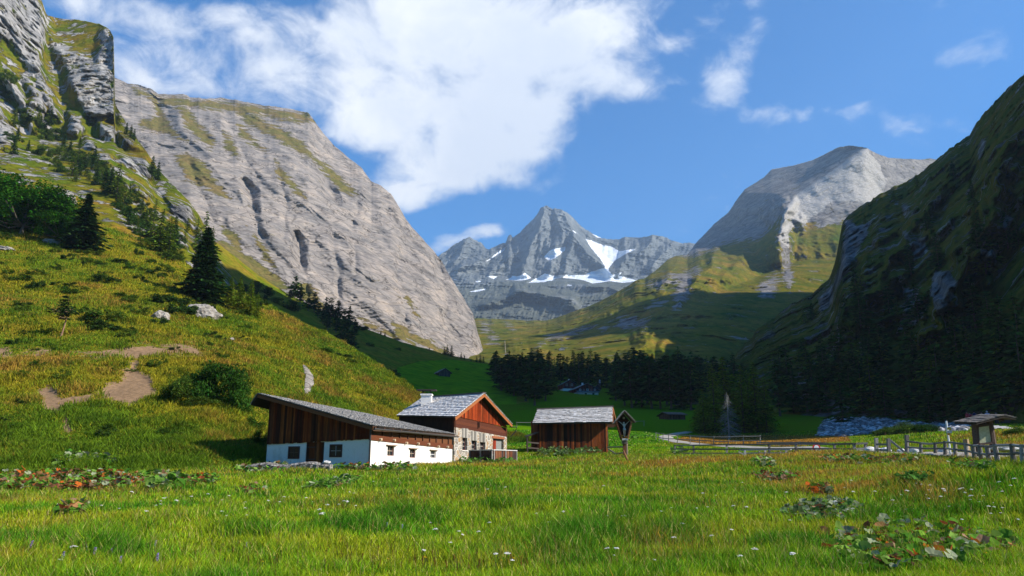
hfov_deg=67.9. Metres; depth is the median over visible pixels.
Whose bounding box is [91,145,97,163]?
spruce tree
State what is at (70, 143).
spruce tree
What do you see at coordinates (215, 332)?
bush
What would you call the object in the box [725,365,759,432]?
larch tree
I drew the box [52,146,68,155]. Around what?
bush
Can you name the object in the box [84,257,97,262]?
bush
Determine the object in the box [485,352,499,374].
conifer
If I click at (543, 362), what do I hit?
conifer
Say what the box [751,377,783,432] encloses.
larch tree
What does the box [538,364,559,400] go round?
pine tree
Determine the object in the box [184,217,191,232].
larch tree
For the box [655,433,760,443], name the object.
fence
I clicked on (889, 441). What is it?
field gate
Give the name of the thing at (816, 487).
butterbur patch
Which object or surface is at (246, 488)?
butterbur patch
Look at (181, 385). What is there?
bush
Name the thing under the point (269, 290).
bush
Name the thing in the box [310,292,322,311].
pine tree
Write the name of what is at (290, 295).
pine tree
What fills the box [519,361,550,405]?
pine tree
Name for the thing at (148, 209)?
bush
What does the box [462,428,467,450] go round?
window
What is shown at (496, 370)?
conifer
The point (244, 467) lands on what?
butterbur patch
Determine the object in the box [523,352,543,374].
pine tree
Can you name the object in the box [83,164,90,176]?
larch tree
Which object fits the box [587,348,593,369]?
conifer
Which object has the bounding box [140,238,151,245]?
bush
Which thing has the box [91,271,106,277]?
bush
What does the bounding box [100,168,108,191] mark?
spruce tree
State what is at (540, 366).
pine tree
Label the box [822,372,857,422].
conifer
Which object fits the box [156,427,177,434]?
bush
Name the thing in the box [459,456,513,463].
butterbur patch
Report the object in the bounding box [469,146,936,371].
grey mountain
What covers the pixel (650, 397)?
conifer
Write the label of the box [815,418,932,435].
riverbed
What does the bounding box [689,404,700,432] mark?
larch tree
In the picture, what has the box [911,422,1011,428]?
footpath
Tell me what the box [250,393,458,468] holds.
cattle barn
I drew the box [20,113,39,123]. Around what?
bush
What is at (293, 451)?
window
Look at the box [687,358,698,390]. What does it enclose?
conifer
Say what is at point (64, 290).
bush
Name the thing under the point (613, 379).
conifer
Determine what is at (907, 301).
conifer
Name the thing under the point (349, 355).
bush
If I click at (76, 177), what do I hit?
larch tree
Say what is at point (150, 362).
bush
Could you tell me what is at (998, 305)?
conifer
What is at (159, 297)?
bush
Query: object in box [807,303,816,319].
conifer
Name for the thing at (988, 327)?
conifer
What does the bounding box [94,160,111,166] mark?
bush
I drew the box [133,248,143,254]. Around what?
bush
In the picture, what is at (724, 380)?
larch tree
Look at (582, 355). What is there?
conifer
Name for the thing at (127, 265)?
bush
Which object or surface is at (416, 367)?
pasture slope
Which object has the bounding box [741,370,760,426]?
larch tree
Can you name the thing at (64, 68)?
crag slope
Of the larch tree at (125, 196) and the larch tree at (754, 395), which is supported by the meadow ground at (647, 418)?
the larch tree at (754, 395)
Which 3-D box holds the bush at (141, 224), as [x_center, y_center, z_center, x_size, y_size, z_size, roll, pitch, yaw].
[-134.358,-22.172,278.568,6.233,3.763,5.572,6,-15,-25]
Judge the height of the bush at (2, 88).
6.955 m
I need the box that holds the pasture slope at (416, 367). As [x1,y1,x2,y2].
[214,243,528,404]
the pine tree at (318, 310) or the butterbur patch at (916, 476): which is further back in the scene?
the pine tree at (318, 310)
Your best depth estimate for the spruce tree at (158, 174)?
428.44 m
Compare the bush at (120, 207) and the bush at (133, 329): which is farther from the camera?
the bush at (120, 207)
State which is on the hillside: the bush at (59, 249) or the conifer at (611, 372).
the bush at (59, 249)
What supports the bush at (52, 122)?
on the crag slope at (64, 68)
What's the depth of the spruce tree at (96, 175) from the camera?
333.18 m
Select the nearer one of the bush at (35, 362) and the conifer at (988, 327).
the bush at (35, 362)
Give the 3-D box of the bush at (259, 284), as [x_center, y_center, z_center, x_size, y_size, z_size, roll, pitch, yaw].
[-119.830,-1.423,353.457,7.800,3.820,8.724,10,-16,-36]
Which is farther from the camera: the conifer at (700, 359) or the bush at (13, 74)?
the bush at (13, 74)
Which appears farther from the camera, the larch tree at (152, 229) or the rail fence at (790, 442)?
the larch tree at (152, 229)
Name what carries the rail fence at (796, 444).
on the meadow ground at (647, 418)
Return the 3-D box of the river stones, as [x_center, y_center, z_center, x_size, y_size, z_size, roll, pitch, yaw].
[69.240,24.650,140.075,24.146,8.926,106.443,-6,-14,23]
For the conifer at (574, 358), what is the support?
on the meadow ground at (647, 418)
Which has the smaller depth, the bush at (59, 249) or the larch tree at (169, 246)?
the bush at (59, 249)
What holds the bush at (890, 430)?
on the meadow ground at (647, 418)
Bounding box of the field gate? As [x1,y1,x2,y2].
[874,435,908,452]
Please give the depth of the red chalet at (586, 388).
317.61 m
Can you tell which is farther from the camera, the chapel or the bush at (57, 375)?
the chapel
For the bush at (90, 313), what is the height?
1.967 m
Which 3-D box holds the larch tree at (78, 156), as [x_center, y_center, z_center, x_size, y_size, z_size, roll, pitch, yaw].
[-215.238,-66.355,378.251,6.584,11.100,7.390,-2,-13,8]
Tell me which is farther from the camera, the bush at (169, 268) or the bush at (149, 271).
the bush at (169, 268)
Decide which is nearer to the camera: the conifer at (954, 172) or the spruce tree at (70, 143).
the spruce tree at (70, 143)
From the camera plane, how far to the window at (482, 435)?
72.98 m
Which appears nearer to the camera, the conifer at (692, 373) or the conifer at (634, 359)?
the conifer at (634, 359)
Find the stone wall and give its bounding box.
[245,461,332,471]
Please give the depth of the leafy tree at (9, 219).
155.38 m
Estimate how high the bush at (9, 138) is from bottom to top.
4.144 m
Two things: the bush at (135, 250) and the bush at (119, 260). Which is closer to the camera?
the bush at (119, 260)
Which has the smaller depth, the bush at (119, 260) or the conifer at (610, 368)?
the bush at (119, 260)
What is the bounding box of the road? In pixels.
[659,431,1019,457]
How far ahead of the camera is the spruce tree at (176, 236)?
262.09 m
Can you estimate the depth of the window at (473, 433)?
70.99 m
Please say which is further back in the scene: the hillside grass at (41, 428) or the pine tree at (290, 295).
the pine tree at (290, 295)
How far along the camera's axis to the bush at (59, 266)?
132.04 m
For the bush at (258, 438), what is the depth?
57.46 m
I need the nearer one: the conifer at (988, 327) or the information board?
the information board
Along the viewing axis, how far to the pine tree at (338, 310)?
387.17 m
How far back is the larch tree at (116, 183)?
310.29 m
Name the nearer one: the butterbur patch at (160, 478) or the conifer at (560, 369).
the butterbur patch at (160, 478)
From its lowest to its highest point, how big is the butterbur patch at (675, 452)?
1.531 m
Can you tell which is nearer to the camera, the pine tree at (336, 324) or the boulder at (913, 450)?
the boulder at (913, 450)
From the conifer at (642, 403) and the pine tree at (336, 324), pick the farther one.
the pine tree at (336, 324)
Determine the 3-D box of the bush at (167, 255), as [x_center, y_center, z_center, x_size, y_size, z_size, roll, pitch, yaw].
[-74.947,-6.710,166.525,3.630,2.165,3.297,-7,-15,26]
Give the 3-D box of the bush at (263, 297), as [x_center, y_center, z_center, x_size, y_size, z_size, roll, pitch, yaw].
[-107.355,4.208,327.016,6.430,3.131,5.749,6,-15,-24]
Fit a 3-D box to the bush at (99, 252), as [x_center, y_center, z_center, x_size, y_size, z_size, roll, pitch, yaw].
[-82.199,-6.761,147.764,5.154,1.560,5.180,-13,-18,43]
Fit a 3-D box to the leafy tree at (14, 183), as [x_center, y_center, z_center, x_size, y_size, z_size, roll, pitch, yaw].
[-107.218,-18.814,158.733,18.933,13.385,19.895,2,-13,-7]
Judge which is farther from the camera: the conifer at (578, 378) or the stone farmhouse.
the conifer at (578, 378)
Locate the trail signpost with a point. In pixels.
(948, 432)
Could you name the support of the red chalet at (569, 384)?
on the meadow ground at (647, 418)
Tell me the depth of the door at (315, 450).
50.22 m
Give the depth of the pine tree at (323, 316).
355.33 m
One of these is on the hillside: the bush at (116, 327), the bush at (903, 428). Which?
the bush at (116, 327)
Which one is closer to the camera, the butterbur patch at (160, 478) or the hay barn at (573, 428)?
the butterbur patch at (160, 478)
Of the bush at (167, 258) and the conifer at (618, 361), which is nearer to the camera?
the bush at (167, 258)
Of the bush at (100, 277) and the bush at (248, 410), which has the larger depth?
the bush at (100, 277)
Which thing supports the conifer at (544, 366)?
on the meadow ground at (647, 418)
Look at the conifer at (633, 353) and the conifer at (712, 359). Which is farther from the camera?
the conifer at (633, 353)
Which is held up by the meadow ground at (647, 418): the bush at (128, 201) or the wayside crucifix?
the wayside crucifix
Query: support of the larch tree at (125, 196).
on the crag slope at (64, 68)
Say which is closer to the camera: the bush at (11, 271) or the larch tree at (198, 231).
the bush at (11, 271)
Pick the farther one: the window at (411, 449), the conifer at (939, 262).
the conifer at (939, 262)
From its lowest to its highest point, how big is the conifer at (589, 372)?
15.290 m
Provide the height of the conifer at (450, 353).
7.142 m
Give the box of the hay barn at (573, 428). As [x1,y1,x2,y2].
[525,405,615,452]
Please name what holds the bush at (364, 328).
on the pasture slope at (416, 367)
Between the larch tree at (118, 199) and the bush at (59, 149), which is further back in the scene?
the bush at (59, 149)
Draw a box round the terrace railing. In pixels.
[469,449,516,462]
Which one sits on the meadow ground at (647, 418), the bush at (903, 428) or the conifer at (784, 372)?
the bush at (903, 428)
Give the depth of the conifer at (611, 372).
333.89 m
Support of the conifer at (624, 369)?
on the meadow ground at (647, 418)
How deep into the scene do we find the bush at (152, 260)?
155.53 m
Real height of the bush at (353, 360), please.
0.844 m
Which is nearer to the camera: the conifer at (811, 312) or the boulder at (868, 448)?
the boulder at (868, 448)
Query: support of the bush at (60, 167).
on the crag slope at (64, 68)
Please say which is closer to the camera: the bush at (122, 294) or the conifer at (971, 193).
the bush at (122, 294)
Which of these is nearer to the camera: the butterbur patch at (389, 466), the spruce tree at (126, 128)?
the butterbur patch at (389, 466)
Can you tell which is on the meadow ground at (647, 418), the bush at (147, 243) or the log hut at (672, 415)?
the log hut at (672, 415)
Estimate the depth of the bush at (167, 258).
164.94 m
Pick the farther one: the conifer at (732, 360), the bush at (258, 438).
the conifer at (732, 360)
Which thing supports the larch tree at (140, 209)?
on the crag slope at (64, 68)
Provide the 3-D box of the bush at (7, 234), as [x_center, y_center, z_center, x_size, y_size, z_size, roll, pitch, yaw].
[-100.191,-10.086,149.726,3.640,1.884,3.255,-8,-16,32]
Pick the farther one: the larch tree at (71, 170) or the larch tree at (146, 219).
the larch tree at (71, 170)
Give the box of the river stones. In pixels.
[815,416,969,436]
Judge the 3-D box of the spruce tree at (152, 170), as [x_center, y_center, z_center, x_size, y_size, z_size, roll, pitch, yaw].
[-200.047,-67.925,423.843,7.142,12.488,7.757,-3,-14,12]
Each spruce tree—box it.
[8,136,18,154]
[16,126,20,139]
[25,140,30,150]
[38,116,43,129]
[52,193,113,252]
[57,132,67,147]
[67,140,72,151]
[73,157,83,174]
[76,136,82,147]
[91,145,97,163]
[91,166,101,184]
[100,167,116,194]
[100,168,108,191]
[122,206,133,225]
[124,122,128,133]
[127,184,133,199]
[129,125,134,138]
[148,157,158,177]
[155,162,161,179]
[169,216,179,236]
[172,227,179,246]
[172,227,232,307]
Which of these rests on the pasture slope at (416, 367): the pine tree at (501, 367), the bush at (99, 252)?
the pine tree at (501, 367)
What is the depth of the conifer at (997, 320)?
126.47 m
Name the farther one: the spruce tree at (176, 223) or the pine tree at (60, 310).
the spruce tree at (176, 223)
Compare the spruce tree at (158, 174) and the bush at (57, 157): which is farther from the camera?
the spruce tree at (158, 174)
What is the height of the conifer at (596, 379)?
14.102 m
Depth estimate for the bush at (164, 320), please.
104.18 m
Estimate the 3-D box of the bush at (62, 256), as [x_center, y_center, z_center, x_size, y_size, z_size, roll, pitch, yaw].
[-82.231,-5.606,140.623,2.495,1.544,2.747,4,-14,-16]
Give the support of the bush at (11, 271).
on the hillside
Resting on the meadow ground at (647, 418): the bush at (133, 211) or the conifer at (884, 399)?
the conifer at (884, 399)
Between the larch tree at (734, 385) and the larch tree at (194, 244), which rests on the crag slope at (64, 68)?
the larch tree at (194, 244)
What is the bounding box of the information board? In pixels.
[953,414,1015,455]
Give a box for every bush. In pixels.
[0,69,18,84]
[0,73,14,84]
[0,85,7,91]
[0,90,10,98]
[0,232,14,239]
[0,269,14,273]
[2,131,13,136]
[2,273,34,281]
[4,338,19,344]
[6,135,20,141]
[13,303,30,310]
[15,107,26,112]
[15,302,32,305]
[15,398,25,403]
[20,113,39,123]
[24,280,46,288]
[28,359,48,365]
[31,127,46,136]
[31,268,49,274]
[32,148,51,155]
[37,145,55,153]
[38,132,54,140]
[40,155,59,162]
[41,120,61,133]
[42,129,60,139]
[50,246,61,251]
[50,264,63,269]
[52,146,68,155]
[52,369,73,379]
[53,163,69,172]
[58,151,75,160]
[59,285,78,293]
[60,253,73,259]
[63,282,77,286]
[74,158,89,165]
[75,163,94,169]
[75,248,103,255]
[77,150,93,157]
[81,309,127,320]
[82,318,114,326]
[83,324,121,330]
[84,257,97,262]
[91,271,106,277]
[93,274,122,282]
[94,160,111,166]
[95,169,116,180]
[95,260,106,264]
[95,425,119,436]
[96,423,116,430]
[109,202,128,209]
[110,258,128,261]
[110,292,138,298]
[115,328,134,337]
[116,198,133,204]
[116,204,129,211]
[117,207,137,216]
[120,297,136,301]
[123,327,138,333]
[124,262,136,268]
[130,305,149,314]
[131,220,144,225]
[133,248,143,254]
[133,274,145,278]
[137,202,152,213]
[137,222,150,228]
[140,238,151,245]
[146,267,166,276]
[146,358,161,366]
[147,259,156,262]
[149,317,169,323]
[150,293,192,303]
[155,249,171,255]
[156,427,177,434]
[157,263,174,272]
[158,371,208,401]
[161,254,178,261]
[162,252,177,259]
[163,242,184,249]
[166,233,187,243]
[166,301,198,314]
[172,250,184,261]
[180,396,224,408]
[189,360,254,408]
[203,331,219,338]
[212,352,229,358]
[225,396,252,411]
[228,308,246,314]
[242,286,260,293]
[247,416,266,429]
[249,280,263,287]
[251,299,271,309]
[251,428,266,447]
[253,286,274,295]
[260,295,269,301]
[267,296,284,303]
[278,300,302,311]
[317,348,334,352]
[336,353,352,357]
[346,358,358,362]
[353,325,368,330]
[870,426,896,435]
[877,422,917,434]
[910,424,941,433]
[1000,426,1023,435]
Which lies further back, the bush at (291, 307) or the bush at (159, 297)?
the bush at (291, 307)
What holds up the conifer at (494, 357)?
on the pasture slope at (416, 367)
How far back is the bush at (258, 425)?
61.94 m
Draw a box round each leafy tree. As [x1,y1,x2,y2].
[0,167,39,221]
[0,172,72,233]
[8,179,98,235]
[33,208,75,239]
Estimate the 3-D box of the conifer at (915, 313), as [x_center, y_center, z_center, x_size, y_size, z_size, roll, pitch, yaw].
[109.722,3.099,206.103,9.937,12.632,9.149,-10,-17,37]
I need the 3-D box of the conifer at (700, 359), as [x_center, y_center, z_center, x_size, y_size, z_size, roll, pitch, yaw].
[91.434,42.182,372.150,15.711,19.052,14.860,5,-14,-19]
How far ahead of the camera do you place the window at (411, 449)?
56.25 m
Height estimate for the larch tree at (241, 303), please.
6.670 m
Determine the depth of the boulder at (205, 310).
118.40 m
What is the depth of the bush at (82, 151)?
397.39 m
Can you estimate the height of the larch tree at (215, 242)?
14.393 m
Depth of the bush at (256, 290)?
322.42 m
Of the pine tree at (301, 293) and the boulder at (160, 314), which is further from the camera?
the pine tree at (301, 293)
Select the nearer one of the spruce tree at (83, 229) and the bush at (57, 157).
the spruce tree at (83, 229)
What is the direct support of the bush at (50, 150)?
on the crag slope at (64, 68)
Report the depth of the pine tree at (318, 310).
371.42 m
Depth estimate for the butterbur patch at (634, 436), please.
111.00 m
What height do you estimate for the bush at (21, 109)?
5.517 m
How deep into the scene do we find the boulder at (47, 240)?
151.79 m
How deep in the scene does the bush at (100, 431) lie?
52.39 m
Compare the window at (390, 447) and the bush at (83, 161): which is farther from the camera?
the bush at (83, 161)
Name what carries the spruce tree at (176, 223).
on the crag slope at (64, 68)
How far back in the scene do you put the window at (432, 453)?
60.61 m
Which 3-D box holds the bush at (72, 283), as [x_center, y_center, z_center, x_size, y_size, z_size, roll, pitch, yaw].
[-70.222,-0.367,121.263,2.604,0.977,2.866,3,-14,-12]
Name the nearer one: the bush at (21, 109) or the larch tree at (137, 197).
the larch tree at (137, 197)
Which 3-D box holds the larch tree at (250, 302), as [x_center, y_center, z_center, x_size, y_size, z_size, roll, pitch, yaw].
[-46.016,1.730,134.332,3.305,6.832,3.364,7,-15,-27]
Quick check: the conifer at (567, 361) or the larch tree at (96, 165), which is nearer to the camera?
the larch tree at (96, 165)
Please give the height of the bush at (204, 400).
1.225 m
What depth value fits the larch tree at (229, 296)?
137.88 m
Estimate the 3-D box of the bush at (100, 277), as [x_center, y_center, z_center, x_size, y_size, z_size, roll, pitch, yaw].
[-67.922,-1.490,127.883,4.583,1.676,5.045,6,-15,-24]
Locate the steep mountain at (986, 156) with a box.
[672,75,1023,422]
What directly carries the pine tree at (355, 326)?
on the pasture slope at (416, 367)
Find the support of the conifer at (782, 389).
on the meadow ground at (647, 418)
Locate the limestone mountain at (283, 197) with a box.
[115,78,482,357]
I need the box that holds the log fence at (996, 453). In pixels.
[905,440,1023,461]
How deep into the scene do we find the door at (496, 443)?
76.85 m
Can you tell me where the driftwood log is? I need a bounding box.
[990,447,1018,451]
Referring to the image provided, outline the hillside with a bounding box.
[0,215,404,472]
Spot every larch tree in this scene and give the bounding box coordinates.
[9,109,19,127]
[36,109,42,127]
[44,107,57,125]
[65,153,78,175]
[70,146,81,163]
[72,167,79,181]
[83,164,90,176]
[89,117,96,125]
[93,152,101,167]
[105,162,131,198]
[114,188,122,202]
[121,184,128,201]
[132,187,140,202]
[136,194,147,214]
[139,207,161,237]
[142,209,173,251]
[144,211,150,221]
[150,198,160,221]
[161,218,178,250]
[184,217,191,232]
[191,212,219,253]
[193,217,201,237]
[212,226,222,254]
[222,277,236,305]
[228,277,246,311]
[243,279,259,314]
[250,292,264,317]
[688,389,717,434]
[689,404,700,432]
[699,364,733,432]
[701,357,748,430]
[722,374,749,426]
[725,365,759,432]
[731,362,784,432]
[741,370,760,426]
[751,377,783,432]
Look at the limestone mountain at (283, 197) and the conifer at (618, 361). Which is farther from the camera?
the limestone mountain at (283, 197)
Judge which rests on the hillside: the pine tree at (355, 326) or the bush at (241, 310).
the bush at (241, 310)
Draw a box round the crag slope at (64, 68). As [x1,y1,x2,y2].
[0,0,237,289]
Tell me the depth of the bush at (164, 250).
168.17 m
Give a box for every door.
[306,442,323,462]
[492,436,504,450]
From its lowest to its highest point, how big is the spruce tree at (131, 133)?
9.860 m
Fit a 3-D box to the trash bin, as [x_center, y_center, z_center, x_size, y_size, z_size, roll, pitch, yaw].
[24.878,8.844,41.581,0.309,1.126,0.320,0,-13,0]
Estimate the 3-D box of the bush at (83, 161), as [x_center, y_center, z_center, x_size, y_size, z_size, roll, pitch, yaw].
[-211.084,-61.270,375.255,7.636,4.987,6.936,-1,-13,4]
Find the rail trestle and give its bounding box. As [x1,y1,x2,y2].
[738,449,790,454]
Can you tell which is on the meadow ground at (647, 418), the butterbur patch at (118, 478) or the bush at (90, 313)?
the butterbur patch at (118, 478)
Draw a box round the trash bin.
[962,439,969,454]
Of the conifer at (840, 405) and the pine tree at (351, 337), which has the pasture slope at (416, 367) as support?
the pine tree at (351, 337)
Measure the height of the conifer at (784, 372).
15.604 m
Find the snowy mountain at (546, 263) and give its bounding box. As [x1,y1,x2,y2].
[438,206,694,320]
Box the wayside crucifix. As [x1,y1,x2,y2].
[612,410,635,456]
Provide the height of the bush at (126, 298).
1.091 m
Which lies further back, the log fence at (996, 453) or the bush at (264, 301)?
the bush at (264, 301)
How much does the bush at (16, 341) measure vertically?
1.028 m
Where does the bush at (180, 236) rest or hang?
on the crag slope at (64, 68)
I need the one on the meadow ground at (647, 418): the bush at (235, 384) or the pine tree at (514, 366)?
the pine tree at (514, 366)
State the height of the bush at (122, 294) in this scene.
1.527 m
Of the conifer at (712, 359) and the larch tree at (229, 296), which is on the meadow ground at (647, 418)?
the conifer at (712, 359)
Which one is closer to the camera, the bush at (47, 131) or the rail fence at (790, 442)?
the rail fence at (790, 442)
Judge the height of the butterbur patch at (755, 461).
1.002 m
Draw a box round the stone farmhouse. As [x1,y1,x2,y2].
[397,389,516,461]
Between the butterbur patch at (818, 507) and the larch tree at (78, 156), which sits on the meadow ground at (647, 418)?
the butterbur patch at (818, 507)
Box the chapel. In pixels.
[595,379,601,390]
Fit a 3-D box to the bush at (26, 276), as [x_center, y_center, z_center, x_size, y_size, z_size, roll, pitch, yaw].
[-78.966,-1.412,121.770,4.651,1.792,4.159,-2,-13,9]
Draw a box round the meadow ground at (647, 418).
[3,375,1023,575]
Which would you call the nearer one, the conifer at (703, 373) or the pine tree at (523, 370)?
the pine tree at (523, 370)
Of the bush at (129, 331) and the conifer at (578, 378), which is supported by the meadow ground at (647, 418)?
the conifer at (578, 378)
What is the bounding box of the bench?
[607,444,627,454]
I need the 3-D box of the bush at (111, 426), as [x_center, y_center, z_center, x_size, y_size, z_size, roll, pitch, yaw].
[-28.812,9.984,53.952,1.260,0.858,1.409,13,-18,-43]
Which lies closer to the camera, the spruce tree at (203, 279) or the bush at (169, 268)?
the spruce tree at (203, 279)
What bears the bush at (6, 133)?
on the crag slope at (64, 68)
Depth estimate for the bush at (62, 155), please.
388.20 m
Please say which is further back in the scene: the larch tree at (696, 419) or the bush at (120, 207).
the bush at (120, 207)
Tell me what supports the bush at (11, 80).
on the crag slope at (64, 68)
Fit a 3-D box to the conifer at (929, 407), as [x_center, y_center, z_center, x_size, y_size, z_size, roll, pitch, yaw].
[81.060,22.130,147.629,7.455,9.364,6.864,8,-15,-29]
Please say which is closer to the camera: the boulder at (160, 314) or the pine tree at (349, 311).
the boulder at (160, 314)
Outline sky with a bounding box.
[42,0,1023,255]
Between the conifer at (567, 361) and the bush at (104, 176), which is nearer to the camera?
the bush at (104, 176)
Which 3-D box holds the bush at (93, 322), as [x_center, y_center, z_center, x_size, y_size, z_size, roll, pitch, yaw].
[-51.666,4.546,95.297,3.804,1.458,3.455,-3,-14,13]
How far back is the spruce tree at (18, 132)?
411.69 m
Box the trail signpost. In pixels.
[945,421,951,454]
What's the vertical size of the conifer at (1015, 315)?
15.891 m
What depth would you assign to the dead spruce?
127.56 m
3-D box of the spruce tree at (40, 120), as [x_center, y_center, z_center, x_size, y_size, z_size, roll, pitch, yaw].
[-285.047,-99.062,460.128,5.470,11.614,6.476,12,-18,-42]
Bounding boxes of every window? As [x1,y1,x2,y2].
[288,446,299,458]
[329,444,341,456]
[386,444,397,455]
[408,448,418,457]
[429,449,438,457]
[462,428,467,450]
[471,431,477,449]
[480,433,485,449]
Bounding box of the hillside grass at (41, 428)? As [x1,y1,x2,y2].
[0,219,530,473]
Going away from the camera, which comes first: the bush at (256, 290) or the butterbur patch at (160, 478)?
the butterbur patch at (160, 478)
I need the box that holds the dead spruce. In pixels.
[717,392,739,439]
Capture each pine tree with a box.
[47,295,78,336]
[285,285,295,299]
[287,276,304,298]
[293,283,305,303]
[302,292,315,310]
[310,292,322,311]
[314,303,321,315]
[318,307,327,323]
[321,297,330,314]
[323,313,333,327]
[324,298,336,319]
[330,301,345,320]
[332,314,341,332]
[334,326,345,339]
[338,309,351,327]
[339,320,353,336]
[345,330,359,348]
[346,306,354,328]
[351,319,360,335]
[492,358,508,390]
[495,354,515,389]
[498,354,522,395]
[503,355,531,395]
[506,356,537,400]
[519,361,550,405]
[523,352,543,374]
[530,358,548,395]
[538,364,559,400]
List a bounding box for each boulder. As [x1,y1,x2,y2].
[0,246,15,250]
[42,238,59,243]
[65,191,76,203]
[151,310,169,319]
[187,304,222,319]
[864,447,873,451]
[909,448,918,452]
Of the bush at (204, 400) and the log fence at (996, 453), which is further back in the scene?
the bush at (204, 400)
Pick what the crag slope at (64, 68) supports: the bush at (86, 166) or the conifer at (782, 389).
the bush at (86, 166)
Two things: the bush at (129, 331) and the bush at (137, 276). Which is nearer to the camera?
the bush at (129, 331)
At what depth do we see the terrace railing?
65.04 m
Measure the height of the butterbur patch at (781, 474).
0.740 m
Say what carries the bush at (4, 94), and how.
on the crag slope at (64, 68)
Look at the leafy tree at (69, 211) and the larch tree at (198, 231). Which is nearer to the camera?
the leafy tree at (69, 211)
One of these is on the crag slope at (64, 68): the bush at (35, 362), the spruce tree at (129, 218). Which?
the spruce tree at (129, 218)
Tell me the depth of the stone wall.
45.62 m
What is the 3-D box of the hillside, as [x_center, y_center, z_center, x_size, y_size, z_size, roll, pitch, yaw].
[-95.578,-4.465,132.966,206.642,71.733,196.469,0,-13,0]
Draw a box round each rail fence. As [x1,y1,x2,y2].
[674,442,867,454]
[756,442,830,445]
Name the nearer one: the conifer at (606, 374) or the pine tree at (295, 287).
the conifer at (606, 374)
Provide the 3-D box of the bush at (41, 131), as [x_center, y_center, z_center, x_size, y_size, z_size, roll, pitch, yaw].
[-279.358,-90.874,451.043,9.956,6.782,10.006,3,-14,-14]
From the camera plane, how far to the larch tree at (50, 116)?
477.18 m
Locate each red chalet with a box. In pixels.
[557,379,576,390]
[567,383,599,394]
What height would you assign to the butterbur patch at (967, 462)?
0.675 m
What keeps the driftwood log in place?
on the meadow ground at (647, 418)
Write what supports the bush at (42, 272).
on the hillside
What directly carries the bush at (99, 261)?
on the hillside
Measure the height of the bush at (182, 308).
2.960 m
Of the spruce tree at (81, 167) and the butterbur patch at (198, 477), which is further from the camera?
the spruce tree at (81, 167)
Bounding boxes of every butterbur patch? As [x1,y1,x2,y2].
[0,466,146,492]
[51,448,119,465]
[52,497,91,515]
[138,468,184,489]
[177,472,220,486]
[232,460,287,472]
[234,481,267,494]
[302,473,362,489]
[333,460,417,470]
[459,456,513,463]
[536,445,603,456]
[631,434,654,438]
[670,446,687,454]
[750,455,776,467]
[750,468,800,480]
[775,495,867,520]
[805,481,833,494]
[817,513,1016,570]
[818,452,920,463]
[894,469,934,485]
[947,457,996,470]
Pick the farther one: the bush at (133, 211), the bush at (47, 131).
the bush at (47, 131)
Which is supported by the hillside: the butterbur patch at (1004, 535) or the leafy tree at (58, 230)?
the leafy tree at (58, 230)
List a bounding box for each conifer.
[447,345,454,356]
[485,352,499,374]
[487,357,498,381]
[489,350,501,368]
[535,353,549,376]
[540,356,550,375]
[545,350,560,385]
[547,360,559,388]
[552,354,569,383]
[562,357,572,373]
[563,352,577,380]
[566,361,574,381]
[567,354,590,386]
[579,351,593,382]
[580,357,598,383]
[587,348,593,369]
[591,360,605,385]
[593,354,603,382]
[593,355,603,374]
[595,357,611,387]
[600,357,611,372]
[601,352,620,390]
[604,362,633,405]
[606,368,618,400]
[609,358,621,377]
[609,362,621,399]
[614,359,646,407]
[619,356,648,402]
[627,347,642,369]
[629,357,658,406]
[635,350,648,371]
[637,356,664,408]
[638,354,650,402]
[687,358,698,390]
[691,355,705,373]
[700,356,717,391]
[700,356,729,388]
[727,353,740,382]
[763,359,801,415]
[769,347,802,393]
[776,365,805,413]
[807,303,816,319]
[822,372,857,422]
[868,367,901,418]
[890,191,898,202]
[898,292,910,317]
[901,277,931,322]
[908,379,945,422]
[925,233,946,271]
[949,161,958,176]
[966,179,975,200]
[968,323,1017,411]
[971,308,1017,397]
[972,332,1019,413]
[973,314,1017,407]
[975,294,1022,383]
[992,292,1023,387]
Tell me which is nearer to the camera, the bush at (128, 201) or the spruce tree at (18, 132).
the bush at (128, 201)
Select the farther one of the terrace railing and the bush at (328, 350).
the bush at (328, 350)
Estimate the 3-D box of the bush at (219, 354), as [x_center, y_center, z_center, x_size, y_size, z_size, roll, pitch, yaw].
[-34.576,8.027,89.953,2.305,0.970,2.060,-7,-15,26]
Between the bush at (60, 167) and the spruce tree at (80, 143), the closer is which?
the bush at (60, 167)
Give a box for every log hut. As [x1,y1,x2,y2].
[434,368,451,376]
[656,412,687,419]
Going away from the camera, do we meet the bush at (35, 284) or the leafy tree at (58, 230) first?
the bush at (35, 284)
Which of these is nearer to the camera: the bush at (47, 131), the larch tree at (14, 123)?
the larch tree at (14, 123)
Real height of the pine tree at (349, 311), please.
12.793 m
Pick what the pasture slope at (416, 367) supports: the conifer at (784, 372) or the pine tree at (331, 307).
the pine tree at (331, 307)

